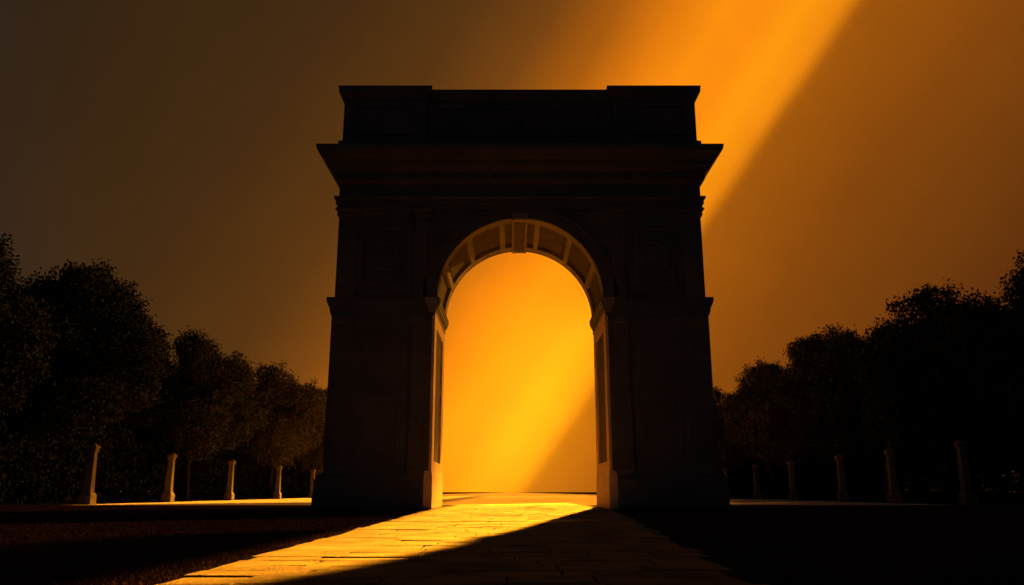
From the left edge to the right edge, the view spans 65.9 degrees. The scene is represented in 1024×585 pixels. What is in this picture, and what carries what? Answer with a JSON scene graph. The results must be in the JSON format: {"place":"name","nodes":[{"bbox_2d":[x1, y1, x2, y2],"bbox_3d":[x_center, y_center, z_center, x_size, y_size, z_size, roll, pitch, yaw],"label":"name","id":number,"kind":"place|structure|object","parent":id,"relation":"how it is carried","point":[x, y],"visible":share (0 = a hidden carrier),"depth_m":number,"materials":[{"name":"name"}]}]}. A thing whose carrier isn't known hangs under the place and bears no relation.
{"place":"outdoors","nodes":[
{"label":"outdoors","id":0,"kind":"place"},
{"bbox_2d":[156,505,768,584],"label":"pavement","id":1,"kind":"structure","parent":0,"point":[502,544],"depth_m":7.24,"materials":[{"name":"stone"}]},
{"bbox_2d":[0,492,1023,584],"bbox_3d":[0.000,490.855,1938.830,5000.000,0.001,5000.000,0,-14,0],"label":"ground","id":2,"kind":"structure","parent":0,"point":[833,515],"depth_m":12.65,"materials":[{"name":"plant"}]},
{"bbox_2d":[0,233,62,427],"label":"broadleaf tree","id":3,"kind":"object","parent":2,"relation":"on","point":[24,344],"visible":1,"depth_m":39.05,"materials":[{"name":"green plant"}]},
{"bbox_2d":[0,257,175,502],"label":"broadleaf tree","id":4,"kind":"object","parent":2,"relation":"on","point":[104,376],"visible":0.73,"depth_m":45.19,"materials":[{"name":"green plant"}]},
{"bbox_2d":[0,414,322,504],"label":"hedge","id":5,"kind":"object","parent":2,"relation":"on","point":[117,471],"visible":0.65,"depth_m":50.99,"materials":[{"name":"green plant"}]},
{"bbox_2d":[120,325,273,499],"bbox_3d":[-24.444,9.049,60.415,10.262,13.400,10.296,-4,-15,14],"label":"broadleaf tree","id":6,"kind":"object","parent":2,"relation":"on","point":[194,414],"visible":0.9,"depth_m":59.02,"materials":[{"name":"green plant"}]},
{"bbox_2d":[226,361,326,497],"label":"broadleaf tree","id":7,"kind":"object","parent":2,"relation":"on","point":[292,403],"visible":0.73,"depth_m":77.74,"materials":[{"name":"green plant"}]},
{"bbox_2d":[294,385,327,496],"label":"broadleaf tree","id":8,"kind":"object","parent":2,"relation":"on","point":[315,455],"visible":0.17,"depth_m":93.68,"materials":[{"name":"green plant"}]},
{"bbox_2d":[311,85,729,508],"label":"triumphal arch","id":9,"kind":"structure","parent":2,"relation":"on","point":[594,193],"depth_m":29.88,"materials":[{"name":"stone"}]},
{"bbox_2d":[713,385,756,474],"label":"broadleaf tree","id":10,"kind":"object","parent":2,"relation":"on","point":[727,453],"visible":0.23,"depth_m":87.76,"materials":[{"name":"green plant"}]},
{"bbox_2d":[719,356,819,498],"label":"broadleaf tree","id":11,"kind":"object","parent":2,"relation":"on","point":[763,423],"visible":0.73,"depth_m":72.25,"materials":[{"name":"green plant"}]},
{"bbox_2d":[772,322,881,500],"bbox_3d":[24.664,8.887,59.176,8.686,13.142,9.800,6,-15,-22],"label":"broadleaf tree","id":12,"kind":"object","parent":2,"relation":"on","point":[825,399],"visible":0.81,"depth_m":57.55,"materials":[{"name":"green plant"}]},
{"bbox_2d":[846,277,1005,502],"bbox_3d":[25.233,5.652,46.579,10.277,13.244,10.059,6,-15,-21],"label":"broadleaf tree","id":13,"kind":"object","parent":2,"relation":"on","point":[911,377],"visible":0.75,"depth_m":45.49,"materials":[{"name":"green plant"}]},
{"bbox_2d":[953,440,978,505],"bbox_3d":[20.300,8.090,35.414,0.580,2.870,0.580,0,-14,0],"label":"stone post","id":14,"kind":"object","parent":2,"relation":"on","point":[967,496],"visible":0.99,"depth_m":35.26,"materials":[{"name":"beige stone"}]},
{"bbox_2d":[928,249,1023,436],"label":"broadleaf tree","id":15,"kind":"object","parent":2,"relation":"on","point":[993,337],"visible":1,"depth_m":38.92,"materials":[{"name":"green plant"}]},
{"bbox_2d":[0,0,1023,491],"label":"sky","id":16,"kind":"structure","parent":0,"point":[872,152],"materials":[{"name":"orange"}]},
{"bbox_2d":[96,492,942,504],"bbox_3d":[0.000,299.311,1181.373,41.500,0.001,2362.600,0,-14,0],"label":"gravel avenue","id":17,"kind":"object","parent":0,"point":[511,498],"visible":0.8,"depth_m":50.08,"materials":[{"name":"beige gravel"}]},
{"bbox_2d":[77,444,100,504],"bbox_3d":[-20.300,8.748,38.016,0.580,2.870,0.580,0,-14,0],"label":"stone post","id":18,"kind":"object","parent":17,"relation":"on","point":[87,495],"visible":0.98,"depth_m":37.86,"materials":[{"name":"beige stone"}]},
{"bbox_2d":[160,453,176,501],"bbox_3d":[-20.300,10.979,46.838,0.580,2.870,0.580,0,-14,0],"label":"stone post","id":19,"kind":"object","parent":17,"relation":"on","point":[167,494],"visible":0.94,"depth_m":46.66,"materials":[{"name":"beige stone"}]},
{"bbox_2d":[223,460,235,499],"bbox_3d":[-20.300,13.528,56.920,0.580,2.870,0.580,0,-14,0],"label":"stone post","id":20,"kind":"object","parent":17,"relation":"on","point":[229,494],"visible":0.96,"depth_m":56.75,"materials":[{"name":"beige stone"}]},
{"bbox_2d":[273,465,282,498],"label":"stone post","id":21,"kind":"object","parent":17,"relation":"on","point":[277,494],"visible":0.91,"depth_m":68.37,"materials":[{"name":"beige stone"}]},
{"bbox_2d":[308,469,315,497],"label":"stone post","id":22,"kind":"object","parent":17,"relation":"on","point":[310,493],"visible":0.76,"depth_m":80.14,"materials":[{"name":"beige stone"}]},
{"bbox_2d":[752,464,761,498],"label":"stone post","id":23,"kind":"object","parent":17,"relation":"on","point":[757,494],"visible":0.92,"depth_m":65.41,"materials":[{"name":"beige stone"}]},
{"bbox_2d":[786,460,798,499],"bbox_3d":[20.300,13.606,57.229,0.580,2.870,0.580,0,-14,0],"label":"stone post","id":24,"kind":"object","parent":17,"relation":"on","point":[793,494],"visible":0.93,"depth_m":57.05,"materials":[{"name":"beige stone"}]},
{"bbox_2d":[834,454,849,501],"bbox_3d":[20.300,11.442,48.669,0.580,2.870,0.580,0,-14,0],"label":"stone post","id":25,"kind":"object","parent":17,"relation":"on","point":[842,495],"visible":0.98,"depth_m":48.50,"materials":[{"name":"beige stone"}]},
{"bbox_2d":[883,449,902,502],"bbox_3d":[20.300,9.800,42.175,0.580,2.870,0.580,0,-14,0],"label":"stone post","id":26,"kind":"object","parent":17,"relation":"on","point":[893,495],"visible":0.95,"depth_m":42.01,"materials":[{"name":"beige stone"}]}
]}

